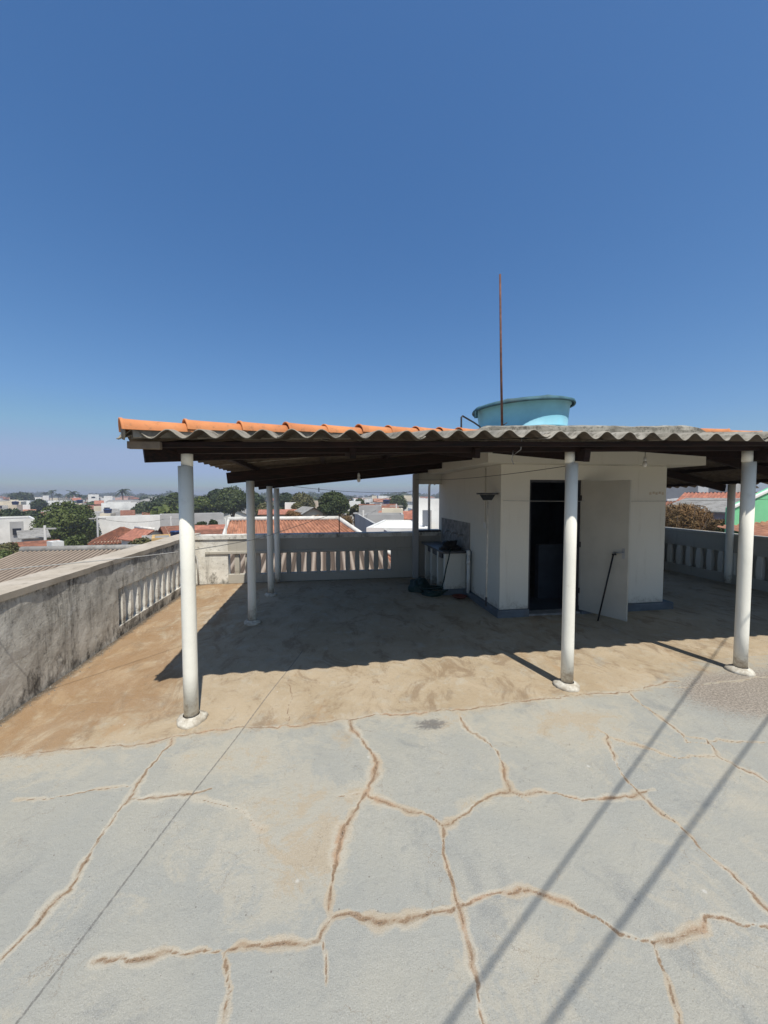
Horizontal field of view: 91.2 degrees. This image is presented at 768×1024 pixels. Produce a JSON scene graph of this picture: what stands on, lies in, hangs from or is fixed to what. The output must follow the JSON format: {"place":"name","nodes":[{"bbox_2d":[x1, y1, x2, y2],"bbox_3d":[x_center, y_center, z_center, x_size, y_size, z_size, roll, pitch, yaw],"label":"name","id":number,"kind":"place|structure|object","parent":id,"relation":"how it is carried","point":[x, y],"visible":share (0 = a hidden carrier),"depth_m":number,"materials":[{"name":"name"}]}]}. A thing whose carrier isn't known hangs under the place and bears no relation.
{"place":"outdoors","nodes":[
{"label":"outdoors","id":0,"kind":"place"},
{"bbox_2d":[0,569,767,1023],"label":"terrace floor","id":1,"kind":"structure","parent":0,"point":[382,835],"depth_m":2.09,"materials":[{"name":"concrete"}]},
{"bbox_2d":[176,454,207,729],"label":"column","id":2,"kind":"structure","parent":1,"relation":"on","point":[193,717],"depth_m":2.92,"materials":[{"name":"white paint"}]},
{"bbox_2d":[116,417,767,491],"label":"canopy roof","id":3,"kind":"structure","parent":2,"relation":"on","point":[263,456],"depth_m":3.31,"materials":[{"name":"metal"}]},
{"bbox_2d":[244,481,260,625],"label":"column","id":4,"kind":"structure","parent":1,"relation":"on","point":[252,620],"depth_m":5.20,"materials":[{"name":"white paint"}]},
{"bbox_2d":[265,486,276,596],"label":"column","id":5,"kind":"structure","parent":1,"relation":"on","point":[270,592],"depth_m":6.67,"materials":[{"name":"white paint"}]},
{"bbox_2d":[274,488,279,581],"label":"column","id":6,"kind":"structure","parent":1,"relation":"on","point":[277,535],"depth_m":7.57,"materials":[{"name":"white paint"}]},
{"bbox_2d":[0,578,767,995],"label":"grit","id":7,"kind":"object","parent":1,"relation":"on","point":[392,766],"visible":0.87,"depth_m":3.68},
{"bbox_2d":[412,474,418,577],"bbox_3d":[0.680,0.307,8.129,0.120,2.240,0.100,0,3,-9],"label":"post","id":8,"kind":"object","parent":1,"relation":"on","point":[415,526],"visible":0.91,"depth_m":8.09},
{"bbox_2d":[273,483,402,492],"bbox_3d":[-0.667,-0.458,7.328,2.938,0.164,0.007,-1,3,-28],"label":"clothesline","id":9,"kind":"object","parent":8,"relation":"attached to","point":[349,491],"visible":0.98,"depth_m":7.55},
{"bbox_2d":[408,577,431,592],"bbox_3d":[0.631,1.360,7.138,0.454,0.228,0.532,-1,3,-29],"label":"dark bag","id":10,"kind":"object","parent":1,"relation":"on","point":[415,584],"visible":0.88,"depth_m":7.01,"materials":[{"name":"black plastic"}]},
{"bbox_2d":[419,548,451,596],"bbox_3d":[0.940,1.065,6.832,0.564,0.838,0.518,0,3,-9],"label":"garden hose","id":11,"kind":"object","parent":1,"relation":"on","point":[431,593],"visible":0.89,"depth_m":6.65,"materials":[{"name":"green rubber"}]},
{"bbox_2d":[421,530,465,594],"bbox_3d":[1.149,0.915,7.435,0.460,1.090,1.470,0,3,-9],"label":"laundry sink","id":12,"kind":"object","parent":1,"relation":"on","point":[436,558],"visible":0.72,"depth_m":6.80,"materials":[{"name":"white ceramic"}]},
{"bbox_2d":[439,540,461,550],"bbox_3d":[1.216,0.603,6.962,0.407,0.172,0.336,0,3,-9],"label":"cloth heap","id":13,"kind":"object","parent":12,"relation":"on","point":[448,545],"visible":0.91,"depth_m":6.87,"materials":[{"name":"black fabric"}]},
{"bbox_2d":[452,594,466,598],"bbox_3d":[1.313,1.477,6.550,0.266,0.037,0.266,0,3,-9],"label":"bowl","id":14,"kind":"object","parent":1,"relation":"on","point":[460,596],"visible":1,"depth_m":6.59,"materials":[{"name":"red plastic"}]},
{"bbox_2d":[418,425,705,620],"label":"stair tower","id":15,"kind":"structure","parent":1,"relation":"on","point":[525,548],"depth_m":5.68,"materials":[{"name":"white paint"}]},
{"bbox_2d":[466,549,471,592],"bbox_3d":[1.465,1.020,6.508,0.082,0.765,0.065,1,3,22],"label":"drain pipe","id":16,"kind":"object","parent":15,"relation":"attached to","point":[468,572],"visible":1,"depth_m":6.50,"materials":[{"name":"white plastic"}]},
{"bbox_2d":[460,415,480,427],"bbox_3d":[1.400,-1.246,6.003,0.043,0.439,0.920,2,3,32],"label":"overflow pipe","id":17,"kind":"object","parent":15,"relation":"attached to","point":[470,420],"visible":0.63,"depth_m":5.73,"materials":[{"name":"metal"}]},
{"bbox_2d":[476,493,498,605],"bbox_3d":[1.520,0.548,5.524,0.320,1.658,0.105,0,3,-9],"label":"broom","id":18,"kind":"object","parent":15,"relation":"attached to","point":[487,497],"visible":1,"depth_m":5.51,"materials":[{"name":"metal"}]},
{"bbox_2d":[499,274,506,425],"bbox_3d":[1.622,-2.167,5.130,0.139,2.081,0.048,0,3,-9],"label":"mast","id":19,"kind":"object","parent":15,"relation":"on","point":[501,380],"visible":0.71,"depth_m":5.12,"materials":[{"name":"metal"}]},
{"bbox_2d":[472,394,575,426],"bbox_3d":[2.565,-1.672,6.992,1.844,0.781,1.801,-4,4,-9],"label":"water tank","id":20,"kind":"object","parent":15,"relation":"on","point":[548,409],"visible":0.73,"depth_m":6.28,"materials":[{"name":"blue plastic"}]},
{"bbox_2d":[578,480,630,620],"bbox_3d":[3.130,0.523,5.396,0.092,1.940,0.669,-2,3,-34],"label":"door leaf","id":21,"kind":"structure","parent":15,"relation":"in","point":[606,508],"depth_m":5.37,"materials":[{"name":"grey paint"}]},
{"bbox_2d":[553,452,579,691],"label":"column","id":22,"kind":"structure","parent":1,"relation":"on","point":[566,682],"depth_m":3.45,"materials":[{"name":"white paint"}]},
{"bbox_2d":[444,466,564,479],"bbox_3d":[1.200,-0.544,5.730,0.006,0.084,4.690,-1,3,-13],"label":"electric wire","id":23,"kind":"object","parent":22,"relation":"attached to","point":[506,474],"visible":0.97,"depth_m":4.41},
{"bbox_2d":[597,553,615,620],"bbox_3d":[3.129,1.061,5.290,0.215,0.978,0.027,1,3,22],"label":"walking stick","id":24,"kind":"object","parent":1,"relation":"on","point":[613,554],"visible":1,"depth_m":5.29,"materials":[{"name":"black plastic"}]},
{"bbox_2d":[724,485,735,582],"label":"column","id":25,"kind":"structure","parent":1,"relation":"on","point":[729,536],"depth_m":7.50,"materials":[{"name":"white paint"}]},
{"bbox_2d":[724,451,756,676],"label":"column","id":26,"kind":"structure","parent":1,"relation":"on","point":[739,665],"depth_m":3.76,"materials":[{"name":"white paint"}]},
{"bbox_2d":[0,0,767,495],"label":"sky","id":27,"kind":"structure","parent":0,"point":[309,212],"materials":[{"name":"blue"}]},
{"label":"ground","id":28,"kind":"structure","parent":0,"visible":0},
{"bbox_2d":[0,549,13,558],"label":"tree","id":29,"kind":"object","parent":28,"relation":"on","point":[4,553],"visible":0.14,"depth_m":24.35,"materials":[{"name":"green plant"}]},
{"bbox_2d":[0,542,19,552],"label":"tree","id":30,"kind":"object","parent":28,"relation":"on","point":[11,546],"visible":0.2,"depth_m":27.02,"materials":[{"name":"green plant"}]},
{"bbox_2d":[0,501,25,508],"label":"house","id":31,"kind":"structure","parent":28,"relation":"on","point":[10,503],"depth_m":136.31,"materials":[{"name":"beige paint"}]},
{"bbox_2d":[0,508,27,516],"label":"tree","id":32,"kind":"object","parent":28,"relation":"on","point":[7,512],"visible":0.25,"depth_m":65.53,"materials":[{"name":"green plant"}]},
{"bbox_2d":[8,501,22,510],"bbox_3d":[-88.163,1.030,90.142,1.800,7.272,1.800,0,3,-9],"label":"roof water tank","id":33,"kind":"object","parent":28,"relation":"on","point":[15,504],"visible":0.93,"depth_m":89.53,"materials":[{"name":"blue plastic"}]},
{"bbox_2d":[0,516,34,543],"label":"building","id":34,"kind":"structure","parent":28,"relation":"on","point":[10,526],"depth_m":49.22,"materials":[{"name":"white paint"}]},
{"bbox_2d":[13,491,34,500],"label":"tree","id":35,"kind":"object","parent":28,"relation":"on","point":[20,496],"visible":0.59,"depth_m":187.93,"materials":[{"name":"green plant"}]},
{"bbox_2d":[22,510,41,518],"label":"tree","id":36,"kind":"object","parent":28,"relation":"on","point":[32,513],"visible":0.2,"depth_m":69.74,"materials":[{"name":"green plant"}]},
{"bbox_2d":[6,539,58,546],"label":"house","id":37,"kind":"structure","parent":28,"relation":"on","point":[35,543],"depth_m":28.85,"materials":[{"name":"tile"}]},
{"bbox_2d":[16,529,50,541],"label":"house","id":38,"kind":"structure","parent":28,"relation":"on","point":[29,535],"depth_m":33.75,"materials":[{"name":"grey concrete"}]},
{"bbox_2d":[28,498,47,511],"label":"tree","id":39,"kind":"object","parent":28,"relation":"on","point":[39,504],"visible":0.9,"depth_m":118.77,"materials":[{"name":"green plant"}]},
{"bbox_2d":[33,525,56,539],"bbox_3d":[-29.835,4.327,33.233,1.800,6.306,0.280,0,3,-9],"label":"utility pole","id":40,"kind":"object","parent":28,"relation":"on","point":[44,528],"visible":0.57,"depth_m":33.05,"materials":[{"name":"grey concrete"}]},
{"bbox_2d":[47,540,63,545],"bbox_3d":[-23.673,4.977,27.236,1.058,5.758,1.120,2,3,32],"label":"outbuilding","id":41,"kind":"structure","parent":28,"relation":"on","point":[56,543],"depth_m":26.91,"materials":[{"name":"white concrete"}]},
{"bbox_2d":[29,500,101,541],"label":"tree","id":42,"kind":"object","parent":28,"relation":"on","point":[66,515],"visible":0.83,"depth_m":48.66,"materials":[{"name":"green plant"}]},
{"bbox_2d":[0,544,140,582],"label":"corrugated roof building","id":43,"kind":"structure","parent":28,"relation":"on","point":[29,556],"depth_m":18.29,"materials":[{"name":"grey"}]},
{"bbox_2d":[66,490,79,498],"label":"palm tree","id":44,"kind":"object","parent":28,"relation":"on","point":[73,493],"visible":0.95,"depth_m":229.16,"materials":[{"name":"green plant"}]},
{"bbox_2d":[61,534,87,545],"bbox_3d":[-33.121,4.763,40.224,2.430,4.796,2.284,0,3,-9],"label":"tree","id":45,"kind":"object","parent":28,"relation":"on","point":[78,539],"visible":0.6,"depth_m":39.67,"materials":[{"name":"green plant"}]},
{"bbox_2d":[88,494,98,501],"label":"building","id":46,"kind":"structure","parent":28,"relation":"on","point":[93,497],"depth_m":227.42,"materials":[{"name":"white paint"}]},
{"bbox_2d":[100,509,115,515],"bbox_3d":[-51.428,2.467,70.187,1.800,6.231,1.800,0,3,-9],"label":"roof water tank","id":47,"kind":"object","parent":28,"relation":"on","point":[107,512],"visible":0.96,"depth_m":69.50,"materials":[{"name":"blue plastic"}]},
{"bbox_2d":[87,527,131,544],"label":"house","id":48,"kind":"structure","parent":28,"relation":"on","point":[110,537],"depth_m":36.74,"materials":[{"name":"orange tile"}]},
{"bbox_2d":[101,502,139,510],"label":"house","id":49,"kind":"structure","parent":28,"relation":"on","point":[124,505],"depth_m":114.55,"materials":[{"name":"white paint"}]},
{"bbox_2d":[116,489,130,499],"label":"palm tree","id":50,"kind":"object","parent":28,"relation":"on","point":[122,491],"visible":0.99,"depth_m":209.29,"materials":[{"name":"green plant"}]},
{"bbox_2d":[88,515,159,542],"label":"building","id":51,"kind":"structure","parent":28,"relation":"on","point":[107,525],"depth_m":55.40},
{"bbox_2d":[120,510,134,515],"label":"building","id":52,"kind":"structure","parent":28,"relation":"on","point":[126,512],"depth_m":103.65,"materials":[{"name":"brown ceramic"}]},
{"bbox_2d":[111,500,143,501],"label":"building","id":53,"kind":"structure","parent":28,"relation":"on","point":[127,501],"depth_m":150.06,"materials":[{"name":"paint"}]},
{"bbox_2d":[130,501,147,513],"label":"tree","id":54,"kind":"object","parent":28,"relation":"on","point":[138,508],"visible":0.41,"depth_m":107.93,"materials":[{"name":"green plant"}]},
{"bbox_2d":[127,536,151,544],"bbox_3d":[-18.779,4.794,29.190,2.533,5.748,2.528,0,3,-9],"label":"tree","id":55,"kind":"object","parent":28,"relation":"on","point":[142,540],"visible":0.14,"depth_m":28.87,"materials":[{"name":"green plant"}]},
{"bbox_2d":[117,526,162,544],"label":"house","id":56,"kind":"structure","parent":28,"relation":"on","point":[137,532],"depth_m":35.46,"materials":[{"name":"orange tile"}]},
{"bbox_2d":[143,495,166,512],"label":"tree","id":57,"kind":"object","parent":28,"relation":"on","point":[158,500],"visible":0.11,"depth_m":93.06,"materials":[{"name":"green plant"}]},
{"bbox_2d":[151,534,169,540],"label":"building","id":58,"kind":"structure","parent":28,"relation":"on","point":[157,537],"depth_m":29.97,"materials":[{"name":"beige paint"}]},
{"bbox_2d":[143,503,178,514],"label":"tree","id":59,"kind":"object","parent":28,"relation":"on","point":[162,509],"visible":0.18,"depth_m":73.67,"materials":[{"name":"green plant"}]},
{"bbox_2d":[158,525,178,533],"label":"house","id":60,"kind":"structure","parent":28,"relation":"on","point":[165,529],"depth_m":35.06,"materials":[{"name":"orange tile"}]},
{"bbox_2d":[163,492,178,508],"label":"tree","id":61,"kind":"object","parent":28,"relation":"on","point":[171,498],"visible":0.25,"depth_m":85.82,"materials":[{"name":"green plant"}]},
{"bbox_2d":[160,512,223,525],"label":"building","id":62,"kind":"structure","parent":28,"relation":"on","point":[204,517],"depth_m":49.01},
{"bbox_2d":[194,496,214,512],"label":"tree","id":63,"kind":"object","parent":28,"relation":"on","point":[202,504],"visible":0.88,"depth_m":82.75,"materials":[{"name":"green plant"}]},
{"bbox_2d":[195,529,223,533],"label":"house","id":64,"kind":"structure","parent":28,"relation":"on","point":[210,531],"depth_m":27.74,"materials":[{"name":"tile"}]},
{"bbox_2d":[195,524,224,529],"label":"house","id":65,"kind":"structure","parent":28,"relation":"on","point":[218,526],"depth_m":32.41,"materials":[{"name":"orange tile"}]},
{"bbox_2d":[204,489,220,512],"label":"tree","id":66,"kind":"object","parent":28,"relation":"on","point":[212,495],"visible":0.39,"depth_m":86.11,"materials":[{"name":"green plant"}]},
{"bbox_2d":[0,491,438,497],"bbox_3d":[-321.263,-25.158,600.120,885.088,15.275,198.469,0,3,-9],"label":"distant woods","id":67,"kind":"object","parent":28,"relation":"on","point":[100,494],"visible":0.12,"depth_m":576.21,"materials":[{"name":"green plant"}]},
{"bbox_2d":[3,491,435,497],"bbox_3d":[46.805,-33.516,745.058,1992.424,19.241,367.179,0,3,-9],"label":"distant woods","id":68,"kind":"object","parent":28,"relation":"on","point":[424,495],"visible":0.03,"depth_m":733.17,"materials":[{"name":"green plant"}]},
{"bbox_2d":[215,485,245,516],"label":"tree","id":69,"kind":"object","parent":28,"relation":"on","point":[231,501],"visible":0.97,"depth_m":79.89,"materials":[{"name":"green plant"}]},
{"bbox_2d":[224,509,255,518],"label":"house","id":70,"kind":"structure","parent":28,"relation":"on","point":[238,514],"depth_m":106.29,"materials":[{"name":"white paint"}]},
{"bbox_2d":[254,492,264,508],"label":"tree","id":71,"kind":"object","parent":28,"relation":"on","point":[259,499],"visible":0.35,"depth_m":84.93,"materials":[{"name":"green plant"}]},
{"bbox_2d":[255,503,266,516],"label":"tree","id":72,"kind":"object","parent":28,"relation":"on","point":[262,506],"visible":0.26,"depth_m":69.01,"materials":[{"name":"green plant"}]},
{"bbox_2d":[258,509,296,516],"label":"house","id":73,"kind":"structure","parent":28,"relation":"on","point":[262,512],"depth_m":56.42,"materials":[{"name":"orange ceramic"}]},
{"bbox_2d":[279,492,291,508],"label":"tree","id":74,"kind":"object","parent":28,"relation":"on","point":[284,497],"visible":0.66,"depth_m":88.59,"materials":[{"name":"green plant"}]},
{"bbox_2d":[285,510,301,515],"bbox_3d":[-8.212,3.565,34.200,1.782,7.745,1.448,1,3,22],"label":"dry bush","id":75,"kind":"object","parent":28,"relation":"on","point":[290,513],"visible":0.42,"depth_m":33.74,"materials":[{"name":"brown plant"}]},
{"bbox_2d":[291,502,303,508],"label":"tree","id":76,"kind":"object","parent":28,"relation":"on","point":[296,505],"visible":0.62,"depth_m":59.41,"materials":[{"name":"green plant"}]},
{"bbox_2d":[289,491,315,506],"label":"tree","id":77,"kind":"object","parent":28,"relation":"on","point":[304,498],"visible":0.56,"depth_m":84.61,"materials":[{"name":"green plant"}]},
{"bbox_2d":[222,516,390,563],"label":"house","id":78,"kind":"structure","parent":28,"relation":"on","point":[236,525],"depth_m":19.33,"materials":[{"name":"orange tile"}]},
{"bbox_2d":[230,551,390,573],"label":"corrugated roof building","id":79,"kind":"structure","parent":28,"relation":"on","point":[313,561],"depth_m":13.28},
{"bbox_2d":[294,506,326,515],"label":"house","id":80,"kind":"structure","parent":28,"relation":"on","point":[308,511],"depth_m":46.45,"materials":[{"name":"white concrete"}]},
{"bbox_2d":[317,491,349,515],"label":"tree","id":81,"kind":"object","parent":28,"relation":"on","point":[331,503],"visible":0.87,"depth_m":58.56,"materials":[{"name":"green plant"}]},
{"bbox_2d":[338,514,353,524],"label":"dry bush","id":82,"kind":"object","parent":28,"relation":"on","point":[347,518],"visible":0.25,"depth_m":41.32,"materials":[{"name":"brown plant"}]},
{"bbox_2d":[347,504,358,525],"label":"tree","id":83,"kind":"object","parent":28,"relation":"on","point":[352,510],"visible":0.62,"depth_m":51.71,"materials":[{"name":"green plant"}]},
{"bbox_2d":[359,505,380,514],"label":"house","id":84,"kind":"structure","parent":28,"relation":"on","point":[370,508],"depth_m":50.04,"materials":[{"name":"white paint"}]},
{"bbox_2d":[355,512,390,550],"bbox_3d":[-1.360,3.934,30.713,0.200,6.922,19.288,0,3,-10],"label":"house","id":85,"kind":"structure","parent":28,"relation":"on","point":[362,523],"depth_m":33.01,"materials":[{"name":"grey concrete"}]},
{"bbox_2d":[358,504,398,507],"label":"house","id":86,"kind":"structure","parent":28,"relation":"on","point":[387,506],"depth_m":65.51,"materials":[{"name":"brown ceramic"}]},
{"bbox_2d":[373,498,390,503],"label":"house","id":87,"kind":"structure","parent":28,"relation":"on","point":[377,501],"depth_m":169.07,"materials":[{"name":"tile"}]},
{"bbox_2d":[364,513,403,522],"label":"house","id":88,"kind":"structure","parent":28,"relation":"on","point":[376,517],"depth_m":38.07,"materials":[{"name":"white paint"}]},
{"bbox_2d":[382,508,402,512],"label":"house","id":89,"kind":"structure","parent":28,"relation":"on","point":[392,510],"depth_m":42.55,"materials":[{"name":"white paint"}]},
{"bbox_2d":[378,511,411,519],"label":"house","id":90,"kind":"structure","parent":28,"relation":"on","point":[407,515],"depth_m":46.41,"materials":[{"name":"orange ceramic"}]},
{"bbox_2d":[366,520,427,531],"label":"building","id":91,"kind":"structure","parent":28,"relation":"on","point":[395,525],"depth_m":23.90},
{"bbox_2d":[389,495,407,510],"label":"tree","id":92,"kind":"object","parent":28,"relation":"on","point":[399,500],"visible":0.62,"depth_m":118.30,"materials":[{"name":"green plant"}]},
{"bbox_2d":[383,491,438,497],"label":"distant woods","id":93,"kind":"object","parent":28,"relation":"on","point":[401,494],"visible":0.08,"depth_m":431.61,"materials":[{"name":"green plant"}]},
{"bbox_2d":[422,510,431,528],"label":"boundary wall","id":94,"kind":"structure","parent":28,"relation":"on","point":[424,518],"depth_m":23.48,"materials":[{"name":"grey concrete"}]},
{"bbox_2d":[419,499,438,528],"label":"building","id":95,"kind":"structure","parent":28,"relation":"on","point":[434,505],"depth_m":28.08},
{"bbox_2d":[665,502,715,530],"bbox_3d":[15.395,3.786,19.349,3.696,8.674,2.874,0,3,-9],"label":"dry bush","id":96,"kind":"object","parent":28,"relation":"on","point":[683,516],"visible":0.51,"depth_m":18.52,"materials":[{"name":"brown plant"}]},
{"bbox_2d":[666,484,740,498],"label":"building","id":97,"kind":"structure","parent":28,"relation":"on","point":[672,492],"depth_m":49.86,"materials":[{"name":"grey concrete"}]},
{"bbox_2d":[698,486,708,492],"bbox_3d":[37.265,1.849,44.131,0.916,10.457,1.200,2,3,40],"label":"building","id":98,"kind":"structure","parent":28,"relation":"on","point":[702,489],"depth_m":43.51,"materials":[{"name":"paint"}]},
{"bbox_2d":[668,498,739,521],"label":"shed","id":99,"kind":"structure","parent":28,"relation":"on","point":[717,508],"depth_m":23.88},
{"bbox_2d":[703,518,724,531],"bbox_3d":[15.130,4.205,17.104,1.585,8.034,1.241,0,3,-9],"label":"dry bush","id":100,"kind":"object","parent":28,"relation":"on","point":[712,525],"visible":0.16,"depth_m":16.82,"materials":[{"name":"brown plant"}]},
{"bbox_2d":[676,492,757,501],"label":"house","id":101,"kind":"structure","parent":28,"relation":"on","point":[703,495],"depth_m":35.83,"materials":[{"name":"orange tile"}]},
{"bbox_2d":[714,522,724,531],"bbox_3d":[14.193,4.342,15.804,0.629,7.880,0.628,0,3,-9],"label":"tree","id":102,"kind":"object","parent":28,"relation":"on","point":[719,529],"visible":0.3,"depth_m":15.65,"materials":[{"name":"green plant"}]},
{"bbox_2d":[717,521,767,535],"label":"house","id":103,"kind":"structure","parent":28,"relation":"on","point":[761,528],"depth_m":13.54,"materials":[{"name":"orange tile"}]},
{"bbox_2d":[725,488,767,533],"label":"gable wall","id":104,"kind":"structure","parent":28,"relation":"on","point":[761,510],"depth_m":14.19,"materials":[{"name":"green paint"}]},
{"bbox_3d":[2.462,5.215,2.307,11.450,6.970,13.050,0,3,-9],"label":"terrace building","id":105,"kind":"object","parent":28,"relation":"on","visible":0},
{"bbox_2d":[0,533,200,719],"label":"parapet wall","id":106,"kind":"structure","parent":105,"relation":"on","point":[57,623],"depth_m":3.90,"materials":[{"name":"grey concrete"}]},
{"bbox_2d":[195,554,199,583],"bbox_3d":[-3.748,1.122,7.441,0.075,0.638,0.205,0,3,11],"label":"drain pipe","id":107,"kind":"object","parent":106,"relation":"attached to","point":[196,558],"visible":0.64,"depth_m":7.51,"materials":[{"name":"white plastic"}]},
{"bbox_2d":[0,490,413,569],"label":"clothesline","id":108,"kind":"object","parent":106,"relation":"attached to","point":[175,552],"visible":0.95,"depth_m":3.70,"materials":[{"name":"fabric"}]},
{"bbox_2d":[195,531,440,583],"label":"parapet wall","id":109,"kind":"structure","parent":105,"relation":"on","point":[214,565],"depth_m":7.91,"materials":[{"name":"grey paint"}]},
{"bbox_2d":[428,484,435,528],"bbox_3d":[1.087,0.255,8.546,0.188,1.907,0.056,0,3,-9],"label":"vent pipe","id":110,"kind":"object","parent":109,"relation":"attached to","point":[429,485],"visible":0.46,"depth_m":8.49,"materials":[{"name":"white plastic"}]},
{"bbox_2d":[664,527,767,591],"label":"parapet wall","id":111,"kind":"structure","parent":105,"relation":"on","point":[698,553],"depth_m":8.07,"materials":[{"name":"grey paint"}]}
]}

